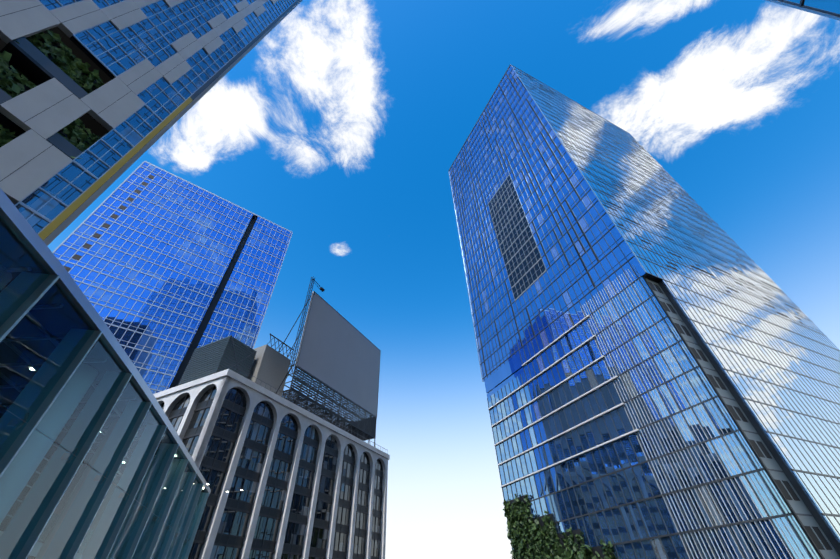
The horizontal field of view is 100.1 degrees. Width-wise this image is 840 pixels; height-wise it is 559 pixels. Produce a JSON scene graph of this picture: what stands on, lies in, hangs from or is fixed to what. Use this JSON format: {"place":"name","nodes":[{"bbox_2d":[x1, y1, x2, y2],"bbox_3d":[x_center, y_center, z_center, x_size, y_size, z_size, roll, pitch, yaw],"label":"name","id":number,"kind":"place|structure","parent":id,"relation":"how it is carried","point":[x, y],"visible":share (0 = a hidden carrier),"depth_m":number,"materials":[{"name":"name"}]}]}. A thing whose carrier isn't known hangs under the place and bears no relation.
{"place":"outdoors","nodes":[
{"label":"outdoors","id":0,"kind":"place"},
{"bbox_2d":[0,188,242,558],"bbox_3d":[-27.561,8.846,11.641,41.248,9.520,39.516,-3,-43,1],"label":"building","id":1,"kind":"structure","parent":0,"point":[97,461],"depth_m":11.94,"materials":[{"name":"teal glass"}]},
{"bbox_2d":[0,0,302,245],"bbox_3d":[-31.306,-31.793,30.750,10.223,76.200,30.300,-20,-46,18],"label":"building","id":2,"kind":"structure","parent":0,"point":[98,98],"depth_m":23.46,"materials":[{"name":"grey"}]},
{"bbox_2d":[47,0,839,558],"label":"sky","id":3,"kind":"structure","parent":0,"point":[344,127],"materials":[{"name":"blue"}]},
{"label":"ground","id":4,"kind":"structure","parent":0,"visible":0},
{"bbox_2d":[52,161,292,393],"bbox_3d":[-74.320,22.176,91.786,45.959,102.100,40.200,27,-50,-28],"label":"blue tower","id":5,"kind":"structure","parent":4,"relation":"on","point":[169,272],"depth_m":92.06,"materials":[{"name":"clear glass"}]},
{"bbox_2d":[153,276,389,558],"bbox_3d":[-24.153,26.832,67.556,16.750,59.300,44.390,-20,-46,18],"label":"building","id":6,"kind":"structure","parent":4,"relation":"on","point":[309,483],"depth_m":55.49,"materials":[{"name":"white concrete"}]},
{"bbox_2d":[448,64,839,558],"bbox_3d":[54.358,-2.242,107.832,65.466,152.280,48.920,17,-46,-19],"label":"tower","id":7,"kind":"structure","parent":4,"relation":"on","point":[658,350],"depth_m":63.96,"materials":[{"name":"blue glass"}]},
{"bbox_2d":[766,0,839,20],"bbox_3d":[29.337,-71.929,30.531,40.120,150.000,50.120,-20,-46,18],"label":"skyscraper","id":8,"kind":"structure","parent":4,"relation":"on","point":[828,8],"depth_m":21.13,"materials":[{"name":"blue glass"}]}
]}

